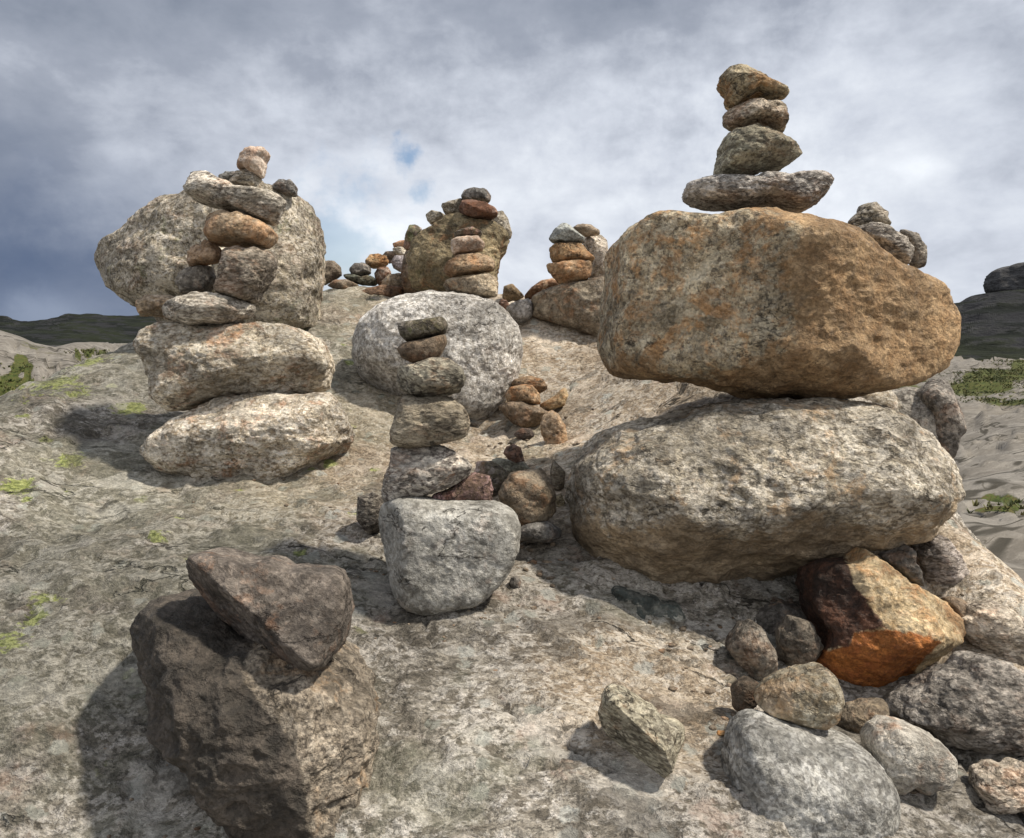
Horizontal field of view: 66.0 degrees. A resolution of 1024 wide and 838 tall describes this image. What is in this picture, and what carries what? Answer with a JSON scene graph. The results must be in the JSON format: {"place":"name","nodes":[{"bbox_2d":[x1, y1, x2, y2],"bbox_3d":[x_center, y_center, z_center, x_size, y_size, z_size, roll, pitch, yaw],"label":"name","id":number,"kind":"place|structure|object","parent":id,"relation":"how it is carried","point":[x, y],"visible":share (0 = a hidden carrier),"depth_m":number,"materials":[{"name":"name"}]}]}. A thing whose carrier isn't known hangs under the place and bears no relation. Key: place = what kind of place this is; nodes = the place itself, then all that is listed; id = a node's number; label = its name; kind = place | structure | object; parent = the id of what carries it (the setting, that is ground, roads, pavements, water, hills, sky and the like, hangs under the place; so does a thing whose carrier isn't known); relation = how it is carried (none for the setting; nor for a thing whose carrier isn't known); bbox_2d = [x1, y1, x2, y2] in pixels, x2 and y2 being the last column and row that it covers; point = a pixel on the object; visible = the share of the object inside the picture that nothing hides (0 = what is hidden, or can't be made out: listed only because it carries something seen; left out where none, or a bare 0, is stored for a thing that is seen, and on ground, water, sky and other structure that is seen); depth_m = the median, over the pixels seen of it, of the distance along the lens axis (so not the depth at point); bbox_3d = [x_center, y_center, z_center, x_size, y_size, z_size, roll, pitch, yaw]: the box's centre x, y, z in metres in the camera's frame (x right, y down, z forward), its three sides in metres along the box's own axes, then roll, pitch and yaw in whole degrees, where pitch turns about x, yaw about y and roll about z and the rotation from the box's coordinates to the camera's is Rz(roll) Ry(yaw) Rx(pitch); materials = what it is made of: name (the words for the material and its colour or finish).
{"place":"outdoors","nodes":[
{"label":"outdoors","id":0,"kind":"place"},
{"bbox_2d":[0,313,156,346],"bbox_3d":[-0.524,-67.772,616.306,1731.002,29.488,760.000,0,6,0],"label":"hills","id":1,"kind":"structure","parent":0,"point":[68,328],"depth_m":505.91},
{"bbox_2d":[0,330,1023,580],"bbox_3d":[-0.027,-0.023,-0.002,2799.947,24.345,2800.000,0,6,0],"label":"ground","id":2,"kind":"structure","parent":0,"point":[988,458],"depth_m":26.31,"materials":[{"name":"stone"}]},
{"bbox_2d":[0,286,1023,837],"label":"rock outcrop","id":3,"kind":"object","parent":2,"relation":"on","point":[106,530],"visible":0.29,"depth_m":1.36,"materials":[{"name":"stone"}]},
{"bbox_2d":[94,183,325,329],"bbox_3d":[-1.062,-0.547,2.747,0.811,0.572,0.571,0,6,0],"label":"boulder","id":4,"kind":"object","parent":3,"relation":"on","point":[140,253],"visible":0.52,"depth_m":2.56,"materials":[{"name":"stone"}]},
{"bbox_2d":[272,179,297,196],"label":"pebble","id":5,"kind":"object","parent":4,"relation":"on","point":[288,187],"visible":0.96,"depth_m":2.58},
{"bbox_2d":[139,392,354,479],"bbox_3d":[-0.664,0.049,1.998,0.526,0.244,0.282,0,6,0],"label":"boulder","id":6,"kind":"object","parent":3,"relation":"on","point":[265,435],"visible":0.82,"depth_m":1.89,"materials":[{"name":"stone"}]},
{"bbox_2d":[133,321,334,411],"bbox_3d":[-0.710,-0.135,2.039,0.490,0.234,0.299,0,6,0],"label":"boulder","id":7,"kind":"object","parent":6,"relation":"on","point":[187,367],"visible":0.9,"depth_m":1.93,"materials":[{"name":"stone"}]},
{"bbox_2d":[135,294,173,316],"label":"stone","id":8,"kind":"object","parent":7,"relation":"on","point":[148,305],"visible":0.71,"depth_m":2.01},
{"bbox_2d":[162,291,255,325],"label":"stone","id":9,"kind":"object","parent":7,"relation":"on","point":[200,308],"visible":0.92,"depth_m":1.92,"materials":[{"name":"stone"}]},
{"bbox_2d":[175,265,215,293],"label":"stone","id":10,"kind":"object","parent":9,"relation":"on","point":[199,278],"visible":0.87,"depth_m":1.99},
{"bbox_2d":[186,240,221,266],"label":"stone","id":11,"kind":"object","parent":10,"relation":"on","point":[206,252],"visible":0.91,"depth_m":1.97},
{"bbox_2d":[213,245,277,303],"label":"stone","id":12,"kind":"object","parent":9,"relation":"on","point":[248,274],"visible":0.98,"depth_m":1.92,"materials":[{"name":"stone"}]},
{"bbox_2d":[203,210,278,248],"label":"stone","id":13,"kind":"object","parent":12,"relation":"on","point":[222,228],"visible":0.94,"depth_m":1.92,"materials":[{"name":"stone"}]},
{"bbox_2d":[183,170,286,225],"bbox_3d":[-0.694,-0.558,1.986,0.254,0.135,0.174,0,6,0],"label":"stone slab","id":14,"kind":"object","parent":13,"relation":"on","point":[209,189],"depth_m":1.93,"materials":[{"name":"stone"}]},
{"bbox_2d":[218,171,234,180],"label":"pebble","id":15,"kind":"object","parent":14,"relation":"on","point":[227,175],"visible":0.38,"depth_m":2.03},
{"bbox_2d":[229,169,263,188],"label":"stone","id":16,"kind":"object","parent":14,"relation":"on","point":[245,177],"visible":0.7,"depth_m":1.96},
{"bbox_2d":[236,146,270,178],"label":"stone","id":17,"kind":"object","parent":16,"relation":"on","point":[255,159],"visible":0.94,"depth_m":1.95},
{"bbox_2d":[129,588,380,837],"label":"boulder","id":18,"kind":"object","parent":3,"relation":"on","point":[250,738],"visible":0.77,"depth_m":1.05,"materials":[{"name":"stone"}]},
{"bbox_2d":[186,547,354,671],"bbox_3d":[-0.350,0.268,1.164,0.258,0.161,0.177,2,6,22],"label":"boulder","id":19,"kind":"object","parent":18,"relation":"on","point":[291,612],"visible":0.98,"depth_m":1.10,"materials":[{"name":"stone"}]},
{"bbox_2d":[325,260,341,284],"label":"stone","id":20,"kind":"object","parent":3,"relation":"on","point":[333,271],"visible":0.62,"depth_m":3.22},
{"bbox_2d":[328,279,358,288],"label":"stone","id":21,"kind":"object","parent":3,"relation":"on","point":[340,284],"visible":0.62,"depth_m":3.16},
{"bbox_2d":[343,274,376,285],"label":"stone","id":22,"kind":"object","parent":3,"relation":"on","point":[367,280],"visible":0.87,"depth_m":3.21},
{"bbox_2d":[349,262,370,275],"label":"stone","id":23,"kind":"object","parent":22,"relation":"on","point":[361,269],"visible":0.88,"depth_m":3.22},
{"bbox_2d":[365,253,388,268],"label":"stone","id":24,"kind":"object","parent":23,"relation":"on","point":[375,261],"visible":0.91,"depth_m":3.27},
{"bbox_2d":[356,492,383,533],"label":"stone","id":25,"kind":"object","parent":3,"relation":"on","point":[369,505],"visible":0.85,"depth_m":1.60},
{"bbox_2d":[374,266,390,284],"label":"stone","id":26,"kind":"object","parent":3,"relation":"on","point":[381,273],"visible":0.69,"depth_m":3.23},
{"bbox_2d":[362,285,404,296],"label":"stone","id":27,"kind":"object","parent":3,"relation":"on","point":[388,290],"visible":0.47,"depth_m":3.09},
{"bbox_2d":[383,251,396,263],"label":"stone","id":28,"kind":"object","parent":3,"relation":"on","point":[389,255],"visible":0.38,"depth_m":3.37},
{"bbox_2d":[393,246,405,255],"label":"stone","id":29,"kind":"object","parent":28,"relation":"on","point":[399,250],"visible":0.61,"depth_m":3.36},
{"bbox_2d":[393,240,403,246],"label":"stone","id":30,"kind":"object","parent":29,"relation":"on","point":[399,243],"visible":0.73,"depth_m":3.36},
{"bbox_2d":[381,273,401,286],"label":"stone","id":31,"kind":"object","parent":3,"relation":"on","point":[395,279],"visible":0.41,"depth_m":3.15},
{"bbox_2d":[391,255,403,271],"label":"stone","id":32,"kind":"object","parent":3,"relation":"on","point":[396,261],"visible":0.61,"depth_m":3.30,"materials":[{"name":"stone"}]},
{"bbox_2d":[401,250,419,293],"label":"boulder","id":33,"kind":"object","parent":3,"relation":"on","point":[406,285],"visible":0.12,"depth_m":3.04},
{"bbox_2d":[403,224,421,250],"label":"stone","id":34,"kind":"object","parent":33,"relation":"on","point":[414,230],"visible":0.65,"depth_m":2.98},
{"bbox_2d":[351,290,522,419],"bbox_3d":[-0.229,-0.190,2.450,0.529,0.416,0.407,0,6,0],"label":"boulder","id":35,"kind":"object","parent":3,"relation":"on","point":[483,349],"visible":0.78,"depth_m":2.30,"materials":[{"name":"stone"}]},
{"bbox_2d":[443,273,498,298],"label":"stone","id":36,"kind":"object","parent":35,"relation":"on","point":[484,285],"visible":0.84,"depth_m":2.38,"materials":[{"name":"stone"}]},
{"bbox_2d":[443,253,494,277],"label":"stone","id":37,"kind":"object","parent":36,"relation":"on","point":[458,265],"visible":0.98,"depth_m":2.38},
{"bbox_2d":[451,235,484,255],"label":"stone","id":38,"kind":"object","parent":37,"relation":"on","point":[467,244],"visible":0.93,"depth_m":2.39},
{"bbox_2d":[454,227,481,236],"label":"stone","id":39,"kind":"object","parent":38,"relation":"on","point":[471,231],"visible":0.84,"depth_m":2.40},
{"bbox_2d":[378,496,520,615],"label":"boulder","id":40,"kind":"object","parent":3,"relation":"on","point":[442,556],"visible":0.96,"depth_m":1.39,"materials":[{"name":"stone"}]},
{"bbox_2d":[381,445,471,501],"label":"stone","id":41,"kind":"object","parent":40,"relation":"on","point":[419,472],"visible":0.91,"depth_m":1.43,"materials":[{"name":"stone"}]},
{"bbox_2d":[389,394,469,448],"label":"stone","id":42,"kind":"object","parent":41,"relation":"on","point":[422,421],"visible":0.98,"depth_m":1.41,"materials":[{"name":"stone"}]},
{"bbox_2d":[396,357,465,395],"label":"stone","id":43,"kind":"object","parent":42,"relation":"on","point":[436,376],"visible":0.97,"depth_m":1.41,"materials":[{"name":"stone"}]},
{"bbox_2d":[397,335,446,362],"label":"stone","id":44,"kind":"object","parent":43,"relation":"on","point":[413,351],"visible":0.88,"depth_m":1.43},
{"bbox_2d":[398,316,447,341],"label":"stone","id":45,"kind":"object","parent":44,"relation":"on","point":[412,330],"visible":0.91,"depth_m":1.43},
{"bbox_2d":[432,472,493,500],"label":"stone","id":46,"kind":"object","parent":40,"relation":"on","point":[475,486],"visible":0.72,"depth_m":1.46,"materials":[{"name":"stone"}]},
{"bbox_2d":[406,212,509,291],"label":"boulder","id":47,"kind":"object","parent":3,"relation":"on","point":[429,254],"visible":0.67,"depth_m":2.58,"materials":[{"name":"stone"}]},
{"bbox_2d":[426,210,444,224],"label":"stone","id":48,"kind":"object","parent":47,"relation":"on","point":[432,216],"visible":0.81,"depth_m":2.70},
{"bbox_2d":[441,198,462,214],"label":"stone","id":49,"kind":"object","parent":47,"relation":"on","point":[450,206],"visible":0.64,"depth_m":2.66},
{"bbox_2d":[459,199,497,219],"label":"stone","id":50,"kind":"object","parent":47,"relation":"on","point":[472,208],"visible":0.93,"depth_m":2.55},
{"bbox_2d":[461,187,490,202],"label":"stone","id":51,"kind":"object","parent":50,"relation":"on","point":[478,194],"visible":0.84,"depth_m":2.63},
{"bbox_2d":[493,210,511,238],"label":"stone","id":52,"kind":"object","parent":47,"relation":"on","point":[501,219],"visible":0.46,"depth_m":2.79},
{"bbox_2d":[474,461,507,496],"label":"stone","id":53,"kind":"object","parent":3,"relation":"on","point":[497,473],"visible":0.54,"depth_m":1.84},
{"bbox_2d":[499,299,508,308],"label":"stone","id":54,"kind":"object","parent":3,"relation":"on","point":[504,303],"visible":0.55,"depth_m":2.87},
{"bbox_2d":[492,458,530,473],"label":"stone","id":55,"kind":"object","parent":3,"relation":"on","point":[509,466],"visible":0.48,"depth_m":1.95,"materials":[{"name":"stone"}]},
{"bbox_2d":[502,284,523,301],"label":"stone","id":56,"kind":"object","parent":3,"relation":"on","point":[511,292],"visible":0.86,"depth_m":2.97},
{"bbox_2d":[503,444,524,462],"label":"pebble","id":57,"kind":"object","parent":3,"relation":"on","point":[513,453],"visible":1,"depth_m":1.91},
{"bbox_2d":[509,576,520,588],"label":"pebble","id":58,"kind":"object","parent":3,"relation":"on","point":[514,582],"visible":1,"depth_m":1.48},
{"bbox_2d":[506,298,532,322],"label":"stone","id":59,"kind":"object","parent":3,"relation":"on","point":[520,311],"visible":0.88,"depth_m":2.72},
{"bbox_2d":[498,401,547,427],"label":"stone","id":60,"kind":"object","parent":3,"relation":"on","point":[522,414],"visible":0.79,"depth_m":2.23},
{"bbox_2d":[505,384,540,404],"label":"stone","id":61,"kind":"object","parent":60,"relation":"on","point":[525,393],"visible":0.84,"depth_m":2.25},
{"bbox_2d":[514,428,533,439],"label":"pebble","id":62,"kind":"object","parent":3,"relation":"on","point":[524,433],"visible":0.98,"depth_m":2.18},
{"bbox_2d":[498,468,556,525],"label":"stone","id":63,"kind":"object","parent":3,"relation":"on","point":[527,495],"visible":0.85,"depth_m":1.62,"materials":[{"name":"stone"}]},
{"bbox_2d":[511,376,547,393],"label":"stone","id":64,"kind":"object","parent":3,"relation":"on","point":[539,385],"visible":0.75,"depth_m":2.33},
{"bbox_2d":[520,521,561,542],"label":"stone","id":65,"kind":"object","parent":3,"relation":"on","point":[543,532],"visible":0.88,"depth_m":1.59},
{"bbox_2d":[525,278,558,298],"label":"stone","id":66,"kind":"object","parent":3,"relation":"on","point":[541,285],"visible":0.57,"depth_m":2.90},
{"bbox_2d":[540,410,567,443],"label":"stone","id":67,"kind":"object","parent":3,"relation":"on","point":[553,427],"visible":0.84,"depth_m":2.09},
{"bbox_2d":[540,388,568,410],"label":"stone","id":68,"kind":"object","parent":67,"relation":"on","point":[558,399],"visible":0.98,"depth_m":2.27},
{"bbox_2d":[550,459,564,490],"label":"stone","id":69,"kind":"object","parent":3,"relation":"on","point":[557,474],"visible":0.94,"depth_m":1.84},
{"bbox_2d":[556,493,565,506],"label":"pebble","id":70,"kind":"object","parent":3,"relation":"on","point":[560,501],"visible":0.71,"depth_m":1.76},
{"bbox_2d":[531,277,603,336],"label":"boulder","id":71,"kind":"object","parent":3,"relation":"on","point":[575,305],"visible":0.55,"depth_m":2.64,"materials":[{"name":"stone"}]},
{"bbox_2d":[546,259,592,283],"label":"stone","id":72,"kind":"object","parent":71,"relation":"on","point":[566,271],"visible":0.94,"depth_m":2.64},
{"bbox_2d":[549,242,594,262],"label":"stone","id":73,"kind":"object","parent":72,"relation":"on","point":[560,251],"visible":0.8,"depth_m":2.64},
{"bbox_2d":[549,223,584,243],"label":"stone","id":74,"kind":"object","parent":73,"relation":"on","point":[563,232],"visible":0.84,"depth_m":2.65,"materials":[{"name":"stone"}]},
{"bbox_2d":[583,234,607,277],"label":"stone","id":75,"kind":"object","parent":71,"relation":"on","point":[596,247],"visible":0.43,"depth_m":2.76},
{"bbox_2d":[573,224,599,236],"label":"stone","id":76,"kind":"object","parent":75,"relation":"on","point":[587,230],"visible":0.88,"depth_m":2.72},
{"bbox_2d":[598,684,684,777],"bbox_3d":[0.179,0.452,1.119,0.121,0.141,0.112,3,6,25],"label":"stone slab","id":77,"kind":"object","parent":3,"relation":"on","point":[643,731],"depth_m":1.09,"materials":[{"name":"stone"}]},
{"bbox_2d":[611,585,685,621],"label":"stone","id":78,"kind":"object","parent":3,"relation":"on","point":[642,604],"visible":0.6,"depth_m":1.47,"materials":[{"name":"stone"}]},
{"bbox_2d":[717,730,724,735],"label":"pebble","id":79,"kind":"object","parent":3,"relation":"on","point":[720,733],"visible":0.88,"depth_m":1.18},
{"bbox_2d":[730,676,758,711],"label":"stone","id":80,"kind":"object","parent":3,"relation":"on","point":[742,689],"visible":0.71,"depth_m":1.21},
{"bbox_2d":[725,619,777,680],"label":"stone","id":81,"kind":"object","parent":3,"relation":"on","point":[750,648],"visible":0.94,"depth_m":1.33,"materials":[{"name":"stone"}]},
{"bbox_2d":[564,397,965,583],"bbox_3d":[0.537,0.158,1.684,0.843,0.425,0.590,0,6,0],"label":"boulder","id":82,"kind":"object","parent":3,"relation":"on","point":[764,489],"visible":0.92,"depth_m":1.46,"materials":[{"name":"stone"}]},
{"bbox_2d":[597,207,960,399],"bbox_3d":[0.566,-0.233,1.714,0.736,0.414,0.511,0,6,0],"label":"boulder","id":83,"kind":"object","parent":82,"relation":"on","point":[762,302],"visible":0.95,"depth_m":1.53,"materials":[{"name":"stone"}]},
{"bbox_2d":[681,170,833,212],"bbox_3d":[0.519,-0.480,1.680,0.309,0.078,0.173,0,6,0],"label":"stone slab","id":84,"kind":"object","parent":83,"relation":"on","point":[799,192],"depth_m":1.61,"materials":[{"name":"stone"}]},
{"bbox_2d":[713,123,802,174],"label":"stone","id":85,"kind":"object","parent":84,"relation":"on","point":[755,149],"visible":0.91,"depth_m":1.61,"materials":[{"name":"stone"}]},
{"bbox_2d":[722,98,788,132],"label":"stone","id":86,"kind":"object","parent":85,"relation":"on","point":[773,114],"visible":0.89,"depth_m":1.62,"materials":[{"name":"stone"}]},
{"bbox_2d":[716,64,789,110],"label":"stone","id":87,"kind":"object","parent":86,"relation":"on","point":[737,84],"visible":0.81,"depth_m":1.62,"materials":[{"name":"stone"}]},
{"bbox_2d":[857,222,913,264],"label":"stone","id":88,"kind":"object","parent":83,"relation":"on","point":[899,246],"visible":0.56,"depth_m":1.72,"materials":[{"name":"stone"}]},
{"bbox_2d":[848,202,891,225],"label":"stone","id":89,"kind":"object","parent":88,"relation":"on","point":[866,213],"visible":0.63,"depth_m":1.77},
{"bbox_2d":[899,229,927,268],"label":"stone","id":90,"kind":"object","parent":83,"relation":"on","point":[918,259],"visible":0.59,"depth_m":1.80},
{"bbox_2d":[753,597,806,634],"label":"stone","id":91,"kind":"object","parent":3,"relation":"on","point":[770,616],"visible":0.26,"depth_m":1.51,"materials":[{"name":"stone"}]},
{"bbox_2d":[775,615,823,665],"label":"stone","id":92,"kind":"object","parent":3,"relation":"on","point":[798,640],"visible":0.84,"depth_m":1.40,"materials":[{"name":"stone"}]},
{"bbox_2d":[721,709,900,837],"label":"boulder","id":93,"kind":"object","parent":3,"relation":"on","point":[799,781],"visible":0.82,"depth_m":1.03,"materials":[{"name":"stone"}]},
{"bbox_2d":[754,662,844,729],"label":"stone","id":94,"kind":"object","parent":93,"relation":"on","point":[809,695],"visible":1,"depth_m":1.10,"materials":[{"name":"stone"}]},
{"bbox_2d":[837,698,889,733],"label":"stone","id":95,"kind":"object","parent":3,"relation":"on","point":[857,714],"visible":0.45,"depth_m":1.23,"materials":[{"name":"stone"}]},
{"bbox_2d":[795,547,965,687],"bbox_3d":[0.685,0.387,1.437,0.290,0.285,0.228,0,6,0],"label":"boulder","id":96,"kind":"object","parent":3,"relation":"on","point":[876,621],"visible":0.88,"depth_m":1.38,"materials":[{"name":"stone"}]},
{"bbox_2d":[878,544,924,586],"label":"stone","id":97,"kind":"object","parent":96,"relation":"on","point":[901,559],"visible":0.82,"depth_m":1.47,"materials":[{"name":"stone"}]},
{"bbox_2d":[862,390,902,410],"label":"stone","id":98,"kind":"object","parent":3,"relation":"on","point":[889,398],"visible":0.21,"depth_m":1.96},
{"bbox_2d":[860,715,957,794],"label":"stone","id":99,"kind":"object","parent":3,"relation":"on","point":[908,756],"visible":0.85,"depth_m":1.08,"materials":[{"name":"stone"}]},
{"bbox_2d":[892,387,937,439],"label":"stone","id":100,"kind":"object","parent":3,"relation":"on","point":[917,410],"visible":0.13,"depth_m":1.99,"materials":[{"name":"stone"}]},
{"bbox_2d":[916,378,966,457],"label":"stone","id":101,"kind":"object","parent":100,"relation":"on","point":[938,398],"visible":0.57,"depth_m":1.95,"materials":[{"name":"stone"}]},
{"bbox_2d":[911,535,969,584],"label":"stone","id":102,"kind":"object","parent":3,"relation":"on","point":[940,560],"visible":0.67,"depth_m":1.56,"materials":[{"name":"stone"}]},
{"bbox_2d":[886,650,1023,755],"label":"boulder","id":103,"kind":"object","parent":3,"relation":"on","point":[965,700],"visible":0.98,"depth_m":1.21,"materials":[{"name":"stone"}]},
{"bbox_2d":[962,599,1023,664],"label":"stone slab","id":104,"kind":"object","parent":3,"relation":"on","point":[993,627],"depth_m":1.42,"materials":[{"name":"stone"}]},
{"bbox_2d":[940,596,966,617],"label":"stone","id":105,"kind":"object","parent":104,"relation":"on","point":[957,605],"visible":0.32,"depth_m":1.48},
{"bbox_2d":[968,757,1023,814],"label":"stone","id":106,"kind":"object","parent":3,"relation":"on","point":[998,787],"visible":0.98,"depth_m":1.10,"materials":[{"name":"stone"}]},
{"bbox_2d":[0,348,1023,514],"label":"grass","id":107,"kind":"structure","parent":2,"relation":"on","point":[1010,503],"depth_m":52.68,"materials":[{"name":"plant"}]},
{"bbox_2d":[0,0,1023,320],"label":"sky","id":108,"kind":"structure","parent":0,"point":[380,114],"materials":[{"name":"grey"}]},
{"bbox_2d":[103,408,968,837],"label":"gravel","id":109,"kind":"structure","parent":0,"point":[673,688],"depth_m":1.43,"materials":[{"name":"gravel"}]},
{"bbox_2d":[954,289,1023,360],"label":"hillside","id":110,"kind":"structure","parent":0,"point":[992,324],"depth_m":114.15,"materials":[{"name":"stone"}]},
{"bbox_2d":[983,262,1023,292],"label":"crag","id":111,"kind":"structure","parent":110,"relation":"on","point":[1007,278],"depth_m":185.89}
]}

